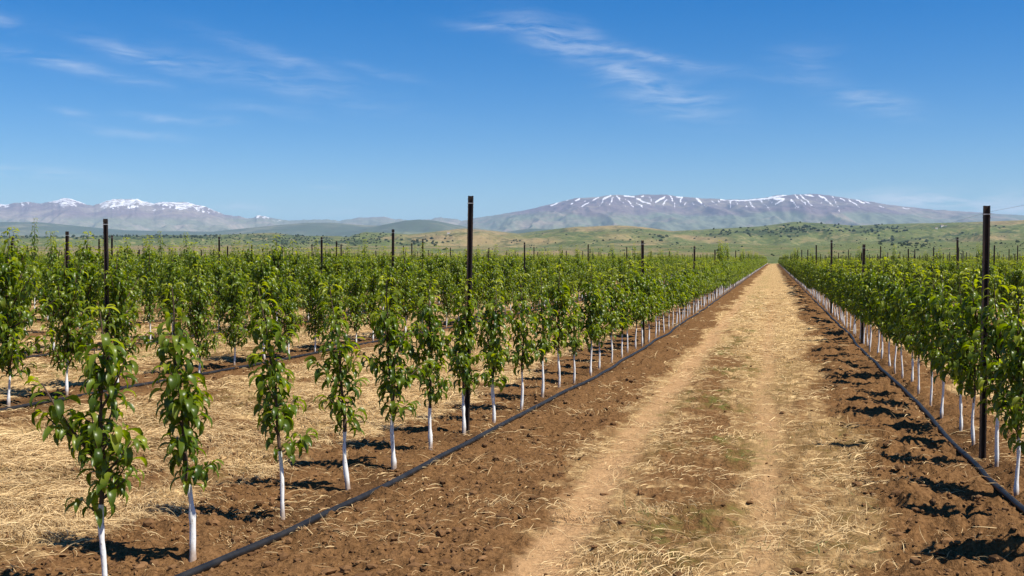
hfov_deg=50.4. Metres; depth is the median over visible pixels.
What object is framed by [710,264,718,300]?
fruit tree
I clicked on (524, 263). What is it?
trellis post
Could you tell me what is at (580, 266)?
fruit tree
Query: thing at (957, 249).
trellis post
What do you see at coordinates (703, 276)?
fruit tree
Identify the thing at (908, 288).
fruit tree
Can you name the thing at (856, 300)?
fruit tree
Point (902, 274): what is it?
fruit tree
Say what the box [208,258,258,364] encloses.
fruit tree
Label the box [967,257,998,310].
fruit tree
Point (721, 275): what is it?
fruit tree
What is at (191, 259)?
fruit tree
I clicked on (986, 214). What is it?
trellis post
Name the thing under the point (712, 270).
fruit tree
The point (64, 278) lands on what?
fruit tree
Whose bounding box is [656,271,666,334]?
fruit tree
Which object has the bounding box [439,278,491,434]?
fruit tree
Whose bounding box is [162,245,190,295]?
fruit tree
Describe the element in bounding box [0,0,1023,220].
sky
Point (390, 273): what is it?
fruit tree
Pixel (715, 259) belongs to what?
trellis post
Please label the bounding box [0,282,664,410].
irrigation pipe
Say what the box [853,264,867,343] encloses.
fruit tree
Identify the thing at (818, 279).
fruit tree
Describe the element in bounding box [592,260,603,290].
fruit tree
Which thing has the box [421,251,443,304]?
fruit tree
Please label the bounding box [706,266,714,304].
fruit tree
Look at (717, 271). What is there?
fruit tree
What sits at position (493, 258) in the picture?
fruit tree
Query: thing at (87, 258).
fruit tree
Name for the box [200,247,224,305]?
fruit tree
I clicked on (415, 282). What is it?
fruit tree
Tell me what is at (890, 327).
fruit tree
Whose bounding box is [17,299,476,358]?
irrigation pipe
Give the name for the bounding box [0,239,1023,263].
pasture slope
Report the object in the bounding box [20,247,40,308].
fruit tree
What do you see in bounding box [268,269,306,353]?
fruit tree
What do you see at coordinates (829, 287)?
fruit tree
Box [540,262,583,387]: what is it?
fruit tree
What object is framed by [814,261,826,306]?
fruit tree
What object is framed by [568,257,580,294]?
fruit tree
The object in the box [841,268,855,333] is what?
fruit tree
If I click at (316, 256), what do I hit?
fruit tree
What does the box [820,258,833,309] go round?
fruit tree
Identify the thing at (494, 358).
fruit tree
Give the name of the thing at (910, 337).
fruit tree
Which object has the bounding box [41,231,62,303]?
fruit tree
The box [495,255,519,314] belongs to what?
fruit tree
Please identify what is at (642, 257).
trellis post
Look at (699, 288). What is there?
fruit tree
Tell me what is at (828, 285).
fruit tree
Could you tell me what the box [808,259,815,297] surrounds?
fruit tree
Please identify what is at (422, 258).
fruit tree
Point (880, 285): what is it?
fruit tree
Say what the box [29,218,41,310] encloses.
fruit tree
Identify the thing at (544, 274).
fruit tree
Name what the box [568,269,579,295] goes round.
fruit tree
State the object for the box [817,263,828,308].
fruit tree
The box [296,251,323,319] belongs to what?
fruit tree
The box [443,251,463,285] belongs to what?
fruit tree
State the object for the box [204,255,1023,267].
distant posts
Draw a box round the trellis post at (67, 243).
[65,231,68,345]
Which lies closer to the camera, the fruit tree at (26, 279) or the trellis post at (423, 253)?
the fruit tree at (26, 279)
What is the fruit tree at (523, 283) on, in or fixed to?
on the ground at (770, 278)
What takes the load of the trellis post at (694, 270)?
on the ground at (770, 278)
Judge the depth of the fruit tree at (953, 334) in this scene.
10.46 m
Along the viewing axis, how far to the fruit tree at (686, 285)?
28.57 m
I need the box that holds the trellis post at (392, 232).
[391,229,394,326]
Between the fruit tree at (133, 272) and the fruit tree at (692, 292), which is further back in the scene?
the fruit tree at (692, 292)
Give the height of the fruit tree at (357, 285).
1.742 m
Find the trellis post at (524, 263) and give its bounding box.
[524,243,524,308]
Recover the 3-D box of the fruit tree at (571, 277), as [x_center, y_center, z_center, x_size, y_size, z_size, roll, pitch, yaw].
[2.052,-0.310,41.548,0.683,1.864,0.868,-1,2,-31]
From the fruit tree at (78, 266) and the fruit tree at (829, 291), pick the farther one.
the fruit tree at (829, 291)
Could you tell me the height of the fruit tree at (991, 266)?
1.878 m
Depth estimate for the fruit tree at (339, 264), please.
31.30 m
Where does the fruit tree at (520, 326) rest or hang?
on the ground at (770, 278)
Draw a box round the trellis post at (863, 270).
[860,244,865,343]
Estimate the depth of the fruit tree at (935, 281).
36.22 m
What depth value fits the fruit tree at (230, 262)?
39.94 m
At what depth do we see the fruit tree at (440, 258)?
40.43 m
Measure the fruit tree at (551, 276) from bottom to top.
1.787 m
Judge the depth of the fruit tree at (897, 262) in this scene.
48.08 m
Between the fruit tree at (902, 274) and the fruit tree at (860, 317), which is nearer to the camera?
the fruit tree at (860, 317)
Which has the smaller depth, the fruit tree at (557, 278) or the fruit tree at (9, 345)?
the fruit tree at (9, 345)
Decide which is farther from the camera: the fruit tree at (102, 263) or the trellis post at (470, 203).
the fruit tree at (102, 263)
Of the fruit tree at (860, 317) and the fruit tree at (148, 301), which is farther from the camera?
the fruit tree at (148, 301)
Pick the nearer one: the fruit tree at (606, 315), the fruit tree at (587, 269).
the fruit tree at (606, 315)
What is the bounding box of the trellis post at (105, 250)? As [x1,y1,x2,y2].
[103,219,109,371]
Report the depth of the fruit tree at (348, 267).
32.09 m
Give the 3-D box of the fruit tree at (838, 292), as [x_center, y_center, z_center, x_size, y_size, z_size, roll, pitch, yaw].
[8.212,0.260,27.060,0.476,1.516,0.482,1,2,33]
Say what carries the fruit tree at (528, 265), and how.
on the ground at (770, 278)
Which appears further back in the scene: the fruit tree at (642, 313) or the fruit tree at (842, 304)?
the fruit tree at (842, 304)
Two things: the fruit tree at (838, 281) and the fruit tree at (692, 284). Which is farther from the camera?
the fruit tree at (692, 284)
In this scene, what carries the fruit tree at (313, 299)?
on the ground at (770, 278)
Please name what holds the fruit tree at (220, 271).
on the ground at (770, 278)
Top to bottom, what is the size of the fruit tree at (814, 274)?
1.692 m
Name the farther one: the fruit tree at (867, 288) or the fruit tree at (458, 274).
the fruit tree at (458, 274)
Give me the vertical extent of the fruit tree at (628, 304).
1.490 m
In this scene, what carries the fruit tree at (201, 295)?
on the ground at (770, 278)
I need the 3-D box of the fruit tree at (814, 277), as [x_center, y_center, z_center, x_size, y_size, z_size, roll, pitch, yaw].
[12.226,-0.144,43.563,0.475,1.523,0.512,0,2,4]
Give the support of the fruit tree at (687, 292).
on the ground at (770, 278)
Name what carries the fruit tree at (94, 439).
on the ground at (770, 278)
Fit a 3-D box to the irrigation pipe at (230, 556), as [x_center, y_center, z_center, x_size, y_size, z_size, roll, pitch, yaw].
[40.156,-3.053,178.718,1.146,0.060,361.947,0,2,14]
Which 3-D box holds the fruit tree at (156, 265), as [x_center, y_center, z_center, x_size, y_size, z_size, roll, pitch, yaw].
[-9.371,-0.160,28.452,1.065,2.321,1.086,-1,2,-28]
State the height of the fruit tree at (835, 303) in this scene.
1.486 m
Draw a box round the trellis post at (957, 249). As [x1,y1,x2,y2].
[956,237,958,282]
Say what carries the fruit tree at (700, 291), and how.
on the ground at (770, 278)
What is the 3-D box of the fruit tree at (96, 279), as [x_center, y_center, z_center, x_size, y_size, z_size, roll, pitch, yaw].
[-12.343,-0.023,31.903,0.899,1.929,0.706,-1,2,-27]
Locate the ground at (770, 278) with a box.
[0,264,1023,575]
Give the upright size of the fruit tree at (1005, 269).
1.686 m
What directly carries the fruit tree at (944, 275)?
on the ground at (770, 278)
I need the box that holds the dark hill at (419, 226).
[307,219,551,236]
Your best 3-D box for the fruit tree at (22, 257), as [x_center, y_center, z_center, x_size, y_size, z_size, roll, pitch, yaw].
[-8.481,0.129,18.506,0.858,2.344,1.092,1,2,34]
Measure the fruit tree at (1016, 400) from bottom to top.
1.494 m
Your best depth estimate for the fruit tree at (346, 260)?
41.24 m
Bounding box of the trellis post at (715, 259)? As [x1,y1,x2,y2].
[714,250,715,290]
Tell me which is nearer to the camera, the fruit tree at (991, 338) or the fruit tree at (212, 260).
the fruit tree at (991, 338)
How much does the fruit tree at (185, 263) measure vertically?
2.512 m
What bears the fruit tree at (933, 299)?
on the ground at (770, 278)
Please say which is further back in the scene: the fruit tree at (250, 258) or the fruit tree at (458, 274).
the fruit tree at (250, 258)
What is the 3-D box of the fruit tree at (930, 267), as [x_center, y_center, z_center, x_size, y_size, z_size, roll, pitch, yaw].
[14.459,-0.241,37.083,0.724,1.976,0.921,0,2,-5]
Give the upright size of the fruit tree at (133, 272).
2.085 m
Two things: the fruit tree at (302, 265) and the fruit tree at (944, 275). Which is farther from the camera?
the fruit tree at (302, 265)
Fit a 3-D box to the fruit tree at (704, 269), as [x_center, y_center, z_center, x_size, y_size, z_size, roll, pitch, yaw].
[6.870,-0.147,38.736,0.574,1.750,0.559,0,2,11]
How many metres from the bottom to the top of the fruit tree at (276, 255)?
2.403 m
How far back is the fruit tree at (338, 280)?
20.51 m
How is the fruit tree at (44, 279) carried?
on the ground at (770, 278)
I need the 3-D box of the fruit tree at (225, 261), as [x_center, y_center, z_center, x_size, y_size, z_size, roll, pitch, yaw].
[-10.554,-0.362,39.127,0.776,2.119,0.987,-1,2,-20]
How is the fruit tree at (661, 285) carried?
on the ground at (770, 278)
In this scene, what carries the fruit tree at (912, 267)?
on the ground at (770, 278)
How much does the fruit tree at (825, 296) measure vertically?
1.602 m
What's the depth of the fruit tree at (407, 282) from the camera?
24.09 m
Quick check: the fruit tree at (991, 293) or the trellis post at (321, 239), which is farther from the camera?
the trellis post at (321, 239)
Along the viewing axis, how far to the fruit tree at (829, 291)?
31.64 m
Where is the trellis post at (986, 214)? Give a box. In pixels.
[979,206,990,458]
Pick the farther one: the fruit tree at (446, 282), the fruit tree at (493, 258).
the fruit tree at (493, 258)
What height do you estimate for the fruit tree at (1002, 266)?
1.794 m
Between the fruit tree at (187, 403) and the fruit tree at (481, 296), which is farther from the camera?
the fruit tree at (481, 296)
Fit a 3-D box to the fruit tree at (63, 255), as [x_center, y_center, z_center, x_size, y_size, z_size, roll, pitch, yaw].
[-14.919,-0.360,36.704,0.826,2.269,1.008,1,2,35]
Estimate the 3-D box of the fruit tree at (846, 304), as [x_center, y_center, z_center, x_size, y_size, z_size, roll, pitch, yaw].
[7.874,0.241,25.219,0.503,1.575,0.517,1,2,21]
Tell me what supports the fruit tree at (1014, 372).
on the ground at (770, 278)
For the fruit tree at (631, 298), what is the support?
on the ground at (770, 278)
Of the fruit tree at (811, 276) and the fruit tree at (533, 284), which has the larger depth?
the fruit tree at (811, 276)
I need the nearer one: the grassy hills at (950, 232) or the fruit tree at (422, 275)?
the fruit tree at (422, 275)
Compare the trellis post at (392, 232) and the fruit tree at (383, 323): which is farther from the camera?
the trellis post at (392, 232)
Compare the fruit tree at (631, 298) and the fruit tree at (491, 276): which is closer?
the fruit tree at (631, 298)
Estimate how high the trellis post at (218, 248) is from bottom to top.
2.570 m
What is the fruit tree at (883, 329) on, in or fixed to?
on the ground at (770, 278)
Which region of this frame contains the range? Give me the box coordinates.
[0,198,480,231]
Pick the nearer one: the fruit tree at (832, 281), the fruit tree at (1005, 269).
the fruit tree at (832, 281)
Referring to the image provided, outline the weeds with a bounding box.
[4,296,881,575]
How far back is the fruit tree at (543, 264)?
37.79 m
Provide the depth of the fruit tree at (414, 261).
36.85 m
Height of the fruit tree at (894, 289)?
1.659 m
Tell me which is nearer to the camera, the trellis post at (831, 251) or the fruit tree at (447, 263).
the trellis post at (831, 251)
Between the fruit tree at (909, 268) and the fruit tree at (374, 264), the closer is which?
the fruit tree at (374, 264)
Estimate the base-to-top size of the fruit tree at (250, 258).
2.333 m
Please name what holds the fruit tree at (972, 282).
on the ground at (770, 278)
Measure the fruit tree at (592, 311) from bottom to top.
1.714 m
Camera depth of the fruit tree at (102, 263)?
26.52 m
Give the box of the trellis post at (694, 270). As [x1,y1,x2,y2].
[693,246,694,312]
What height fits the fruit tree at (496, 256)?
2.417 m
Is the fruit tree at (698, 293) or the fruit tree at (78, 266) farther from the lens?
the fruit tree at (698, 293)
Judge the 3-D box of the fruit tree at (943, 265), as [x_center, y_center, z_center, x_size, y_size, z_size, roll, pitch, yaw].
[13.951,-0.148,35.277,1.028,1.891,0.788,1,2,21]
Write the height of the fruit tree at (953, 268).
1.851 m
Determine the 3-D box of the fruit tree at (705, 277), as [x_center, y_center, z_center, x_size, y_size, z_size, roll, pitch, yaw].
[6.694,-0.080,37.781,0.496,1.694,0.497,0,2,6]
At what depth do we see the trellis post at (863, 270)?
21.92 m
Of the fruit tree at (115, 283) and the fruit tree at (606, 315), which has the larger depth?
the fruit tree at (606, 315)
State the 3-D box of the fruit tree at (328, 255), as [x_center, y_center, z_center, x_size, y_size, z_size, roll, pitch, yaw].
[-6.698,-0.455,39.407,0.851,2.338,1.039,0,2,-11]
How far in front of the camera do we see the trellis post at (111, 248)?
32.91 m
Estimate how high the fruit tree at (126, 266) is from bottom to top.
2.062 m
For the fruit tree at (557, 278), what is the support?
on the ground at (770, 278)
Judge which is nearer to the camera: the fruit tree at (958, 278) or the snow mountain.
the fruit tree at (958, 278)
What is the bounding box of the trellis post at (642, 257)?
[641,240,644,343]
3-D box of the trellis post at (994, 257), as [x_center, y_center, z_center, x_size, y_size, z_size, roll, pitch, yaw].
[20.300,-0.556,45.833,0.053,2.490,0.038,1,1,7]
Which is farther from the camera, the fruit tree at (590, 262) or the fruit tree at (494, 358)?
the fruit tree at (590, 262)
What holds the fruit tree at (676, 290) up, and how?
on the ground at (770, 278)
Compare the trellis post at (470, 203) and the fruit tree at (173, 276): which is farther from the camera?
the fruit tree at (173, 276)
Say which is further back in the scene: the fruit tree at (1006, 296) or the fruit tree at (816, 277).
the fruit tree at (816, 277)
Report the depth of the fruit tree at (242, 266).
25.82 m
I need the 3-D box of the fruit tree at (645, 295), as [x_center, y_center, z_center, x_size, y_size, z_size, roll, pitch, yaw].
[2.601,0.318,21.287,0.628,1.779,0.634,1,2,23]
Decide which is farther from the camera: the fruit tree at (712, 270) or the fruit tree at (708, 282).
the fruit tree at (712, 270)
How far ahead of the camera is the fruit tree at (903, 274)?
44.49 m
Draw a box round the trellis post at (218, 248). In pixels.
[218,237,219,286]
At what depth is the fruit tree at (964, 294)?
30.68 m
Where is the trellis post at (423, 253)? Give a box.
[422,239,423,301]
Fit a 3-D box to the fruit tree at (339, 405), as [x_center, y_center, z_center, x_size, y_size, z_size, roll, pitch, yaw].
[-1.259,0.749,7.872,0.449,1.579,0.412,0,2,14]
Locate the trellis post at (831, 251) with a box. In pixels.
[830,240,832,313]
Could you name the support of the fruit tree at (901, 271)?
on the ground at (770, 278)
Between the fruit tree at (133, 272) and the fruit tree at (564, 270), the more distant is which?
the fruit tree at (564, 270)
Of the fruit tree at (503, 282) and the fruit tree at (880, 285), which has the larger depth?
the fruit tree at (503, 282)
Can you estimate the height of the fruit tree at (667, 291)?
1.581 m
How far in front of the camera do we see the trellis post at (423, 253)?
38.73 m
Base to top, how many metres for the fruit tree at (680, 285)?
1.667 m
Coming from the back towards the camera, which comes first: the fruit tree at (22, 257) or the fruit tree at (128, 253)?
the fruit tree at (128, 253)
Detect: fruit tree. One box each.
[0,227,38,350]
[0,229,67,406]
[20,242,105,394]
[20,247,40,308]
[21,244,34,329]
[24,304,149,575]
[28,257,46,293]
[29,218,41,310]
[32,262,50,319]
[41,231,61,351]
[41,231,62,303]
[59,250,89,290]
[60,231,113,332]
[60,244,75,269]
[73,241,83,326]
[88,258,101,299]
[91,248,157,381]
[96,239,103,310]
[96,245,137,324]
[116,237,139,301]
[120,246,148,323]
[132,250,141,304]
[134,237,166,322]
[137,235,160,341]
[144,282,223,561]
[145,244,164,285]
[150,248,189,333]
[157,231,164,293]
[160,259,185,307]
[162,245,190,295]
[170,264,224,372]
[178,242,220,327]
[180,233,190,303]
[182,242,199,285]
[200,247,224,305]
[201,247,216,287]
[204,251,239,328]
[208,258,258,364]
[210,249,229,292]
[216,247,231,281]
[223,252,239,278]
[224,252,253,315]
[232,241,242,276]
[241,244,294,359]
[241,258,271,325]
[242,242,265,306]
[245,281,317,519]
[256,235,303,320]
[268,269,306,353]
[279,240,317,315]
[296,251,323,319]
[297,248,314,295]
[298,257,343,351]
[304,249,316,286]
[304,283,369,490]
[312,239,319,286]
[314,249,337,308]
[318,243,333,280]
[321,263,357,345]
[327,247,348,303]
[340,249,358,294]
[341,249,364,308]
[342,260,378,342]
[345,253,369,307]
[350,250,366,268]
[353,276,436,469]
[360,256,395,340]
[363,250,387,293]
[372,246,394,309]
[376,255,414,317]
[387,247,402,295]
[391,248,423,329]
[396,248,418,295]
[396,279,457,449]
[406,259,441,317]
[410,262,419,298]
[419,243,426,291]
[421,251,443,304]
[426,246,449,303]
[432,266,461,326]
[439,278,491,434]
[443,248,449,287]
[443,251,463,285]
[448,254,476,320]
[451,249,483,305]
[472,250,490,320]
[472,279,513,422]
[478,249,502,305]
[484,250,497,286]
[487,259,510,304]
[492,244,498,263]
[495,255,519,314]
[498,250,522,313]
[504,273,544,409]
[514,258,533,306]
[518,252,538,308]
[520,269,558,397]
[527,260,543,308]
[528,257,549,304]
[536,251,555,305]
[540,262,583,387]
[545,258,557,298]
[551,258,570,301]
[553,254,573,293]
[558,280,587,383]
[563,256,577,293]
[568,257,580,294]
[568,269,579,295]
[569,251,590,294]
[575,264,609,375]
[579,258,591,299]
[581,272,623,369]
[584,257,596,291]
[585,254,602,292]
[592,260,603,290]
[601,267,626,362]
[610,260,643,352]
[613,274,636,357]
[628,260,652,348]
[633,259,660,345]
[644,265,662,342]
[647,262,663,337]
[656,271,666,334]
[660,268,675,332]
[663,264,680,328]
[668,266,684,326]
[672,263,686,325]
[674,267,689,322]
[679,260,693,318]
[680,267,693,321]
[683,262,699,314]
[684,265,696,317]
[689,261,704,314]
[692,261,707,312]
[695,270,704,310]
[697,265,704,309]
[699,261,711,307]
[701,259,712,305]
[701,266,705,307]
[704,264,710,302]
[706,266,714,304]
[709,262,716,302]
[710,260,723,300]
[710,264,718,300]
[716,260,722,297]
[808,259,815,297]
[809,261,818,298]
[812,262,820,302]
[812,264,819,299]
[812,266,818,301]
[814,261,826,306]
[814,262,820,302]
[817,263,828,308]
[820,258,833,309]
[820,265,826,310]
[823,263,838,316]
[824,264,834,315]
[824,265,836,301]
[827,259,841,317]
[831,259,851,323]
[831,268,841,321]
[832,271,838,320]
[834,268,846,325]
[836,265,848,327]
[841,265,853,330]
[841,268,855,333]
[844,260,861,336]
[848,268,861,339]
[849,258,876,351]
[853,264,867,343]
[854,271,872,345]
[859,257,891,358]
[866,264,882,352]
[872,265,900,365]
[875,264,909,373]
[885,272,911,377]
[888,262,928,381]
[890,254,906,283]
[892,258,906,287]
[896,262,906,284]
[899,269,932,394]
[900,261,910,286]
[901,256,920,285]
[903,259,919,289]
[905,263,956,405]
[910,262,920,290]
[924,252,941,283]
[924,256,935,287]
[924,269,968,418]
[926,254,949,297]
[928,268,940,295]
[935,271,990,431]
[936,265,952,299]
[939,266,1008,445]
[941,255,964,302]
[948,261,964,303]
[951,262,971,302]
[954,260,974,306]
[956,257,980,306]
[960,274,1023,466]
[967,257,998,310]
[975,260,1003,307]
[981,267,1002,308]
[985,285,1023,495]
[993,257,1007,288]
[993,265,1011,318]
[998,263,1023,316]
[999,261,1010,287]
[1005,256,1023,318]
[1005,347,1023,455]
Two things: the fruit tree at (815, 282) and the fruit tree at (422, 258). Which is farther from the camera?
the fruit tree at (815, 282)
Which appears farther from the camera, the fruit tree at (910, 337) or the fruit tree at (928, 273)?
the fruit tree at (928, 273)
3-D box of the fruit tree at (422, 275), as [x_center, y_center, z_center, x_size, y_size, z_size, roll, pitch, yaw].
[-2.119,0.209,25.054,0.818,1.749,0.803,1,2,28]
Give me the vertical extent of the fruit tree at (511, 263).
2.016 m
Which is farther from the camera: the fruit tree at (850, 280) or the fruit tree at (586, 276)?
the fruit tree at (586, 276)
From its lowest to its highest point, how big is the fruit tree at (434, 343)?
1.574 m
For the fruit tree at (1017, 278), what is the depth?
24.21 m
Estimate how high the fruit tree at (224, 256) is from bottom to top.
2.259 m
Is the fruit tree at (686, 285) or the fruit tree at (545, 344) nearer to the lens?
the fruit tree at (545, 344)
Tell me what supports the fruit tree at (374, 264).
on the ground at (770, 278)
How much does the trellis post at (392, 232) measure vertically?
2.570 m
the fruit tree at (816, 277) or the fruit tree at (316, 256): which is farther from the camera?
the fruit tree at (816, 277)
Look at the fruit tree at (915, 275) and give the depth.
41.60 m
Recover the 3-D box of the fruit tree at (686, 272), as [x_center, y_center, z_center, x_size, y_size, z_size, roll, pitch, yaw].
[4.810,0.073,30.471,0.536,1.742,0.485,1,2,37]
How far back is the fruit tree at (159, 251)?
35.53 m
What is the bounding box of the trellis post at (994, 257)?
[993,245,994,271]
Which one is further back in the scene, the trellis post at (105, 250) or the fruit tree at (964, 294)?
the fruit tree at (964, 294)
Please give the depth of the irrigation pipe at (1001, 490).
10.01 m
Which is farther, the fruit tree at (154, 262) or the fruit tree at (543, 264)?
the fruit tree at (154, 262)
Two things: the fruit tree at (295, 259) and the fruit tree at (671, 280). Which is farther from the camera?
the fruit tree at (295, 259)
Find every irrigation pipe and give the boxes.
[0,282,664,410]
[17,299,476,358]
[174,264,766,575]
[789,274,1023,513]
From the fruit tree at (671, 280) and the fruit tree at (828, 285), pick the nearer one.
the fruit tree at (671, 280)
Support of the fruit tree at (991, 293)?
on the ground at (770, 278)
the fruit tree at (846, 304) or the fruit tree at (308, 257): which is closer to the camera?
the fruit tree at (846, 304)
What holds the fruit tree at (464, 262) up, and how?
on the ground at (770, 278)
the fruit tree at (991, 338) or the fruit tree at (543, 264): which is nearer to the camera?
the fruit tree at (991, 338)
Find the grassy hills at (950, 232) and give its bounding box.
[0,220,1023,247]
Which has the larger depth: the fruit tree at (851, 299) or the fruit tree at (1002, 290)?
the fruit tree at (1002, 290)
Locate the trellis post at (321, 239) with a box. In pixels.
[320,237,322,318]
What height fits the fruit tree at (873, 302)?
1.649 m
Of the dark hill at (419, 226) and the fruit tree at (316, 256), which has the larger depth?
the dark hill at (419, 226)
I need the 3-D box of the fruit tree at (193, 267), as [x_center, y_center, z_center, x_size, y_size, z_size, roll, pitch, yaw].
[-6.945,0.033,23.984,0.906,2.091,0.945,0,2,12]
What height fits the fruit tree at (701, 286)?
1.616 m
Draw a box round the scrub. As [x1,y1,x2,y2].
[0,222,1023,255]
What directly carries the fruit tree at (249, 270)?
on the ground at (770, 278)
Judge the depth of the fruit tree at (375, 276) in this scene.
22.25 m
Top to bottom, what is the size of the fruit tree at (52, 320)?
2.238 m
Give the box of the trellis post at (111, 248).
[111,236,112,310]
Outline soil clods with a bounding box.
[0,321,1023,575]
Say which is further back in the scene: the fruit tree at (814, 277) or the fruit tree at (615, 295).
the fruit tree at (814, 277)
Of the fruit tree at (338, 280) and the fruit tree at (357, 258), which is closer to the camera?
the fruit tree at (338, 280)
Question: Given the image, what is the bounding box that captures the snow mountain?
[458,194,1023,231]
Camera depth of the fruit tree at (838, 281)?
27.97 m
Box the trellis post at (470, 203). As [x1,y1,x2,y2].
[465,196,473,433]
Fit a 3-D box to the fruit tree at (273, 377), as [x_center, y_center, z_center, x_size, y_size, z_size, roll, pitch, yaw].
[-1.496,0.757,7.061,0.451,1.603,0.439,0,2,14]
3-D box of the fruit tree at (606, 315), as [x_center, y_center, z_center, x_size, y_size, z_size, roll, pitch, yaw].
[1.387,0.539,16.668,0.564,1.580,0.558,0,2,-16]
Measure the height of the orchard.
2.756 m
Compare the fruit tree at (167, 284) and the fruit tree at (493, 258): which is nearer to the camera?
the fruit tree at (167, 284)
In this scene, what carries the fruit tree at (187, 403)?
on the ground at (770, 278)
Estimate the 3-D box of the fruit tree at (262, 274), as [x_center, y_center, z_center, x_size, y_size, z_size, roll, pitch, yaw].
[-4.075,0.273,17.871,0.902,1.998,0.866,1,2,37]
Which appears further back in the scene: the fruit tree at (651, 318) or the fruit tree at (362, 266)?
the fruit tree at (362, 266)
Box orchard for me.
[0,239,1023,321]
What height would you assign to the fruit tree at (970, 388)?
1.665 m
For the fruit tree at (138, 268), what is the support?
on the ground at (770, 278)
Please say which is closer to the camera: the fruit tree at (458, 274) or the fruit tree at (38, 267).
the fruit tree at (458, 274)
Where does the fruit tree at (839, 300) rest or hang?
on the ground at (770, 278)
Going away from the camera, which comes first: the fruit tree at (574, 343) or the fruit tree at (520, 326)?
the fruit tree at (520, 326)
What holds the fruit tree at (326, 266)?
on the ground at (770, 278)
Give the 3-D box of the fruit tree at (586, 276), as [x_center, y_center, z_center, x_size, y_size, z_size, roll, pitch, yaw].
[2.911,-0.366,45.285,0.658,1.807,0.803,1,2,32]
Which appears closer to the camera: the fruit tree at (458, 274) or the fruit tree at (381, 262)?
the fruit tree at (458, 274)
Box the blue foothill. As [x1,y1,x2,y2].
[0,222,379,236]
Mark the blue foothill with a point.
(301, 229)
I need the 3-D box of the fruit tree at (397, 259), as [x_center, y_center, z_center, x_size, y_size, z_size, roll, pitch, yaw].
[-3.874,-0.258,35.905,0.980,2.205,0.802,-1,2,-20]
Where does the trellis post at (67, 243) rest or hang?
on the ground at (770, 278)
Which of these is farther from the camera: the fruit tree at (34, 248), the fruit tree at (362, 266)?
the fruit tree at (34, 248)
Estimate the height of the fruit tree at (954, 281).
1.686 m
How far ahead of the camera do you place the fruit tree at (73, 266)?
30.93 m
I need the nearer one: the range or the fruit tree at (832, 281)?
the fruit tree at (832, 281)
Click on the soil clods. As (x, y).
(282, 555)
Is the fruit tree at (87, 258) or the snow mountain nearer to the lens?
the fruit tree at (87, 258)
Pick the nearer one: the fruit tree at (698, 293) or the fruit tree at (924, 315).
the fruit tree at (924, 315)
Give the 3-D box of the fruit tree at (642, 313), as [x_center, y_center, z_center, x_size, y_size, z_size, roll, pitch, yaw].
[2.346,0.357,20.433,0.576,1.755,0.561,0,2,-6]
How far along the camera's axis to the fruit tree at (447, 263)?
41.39 m
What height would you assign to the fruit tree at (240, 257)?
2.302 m

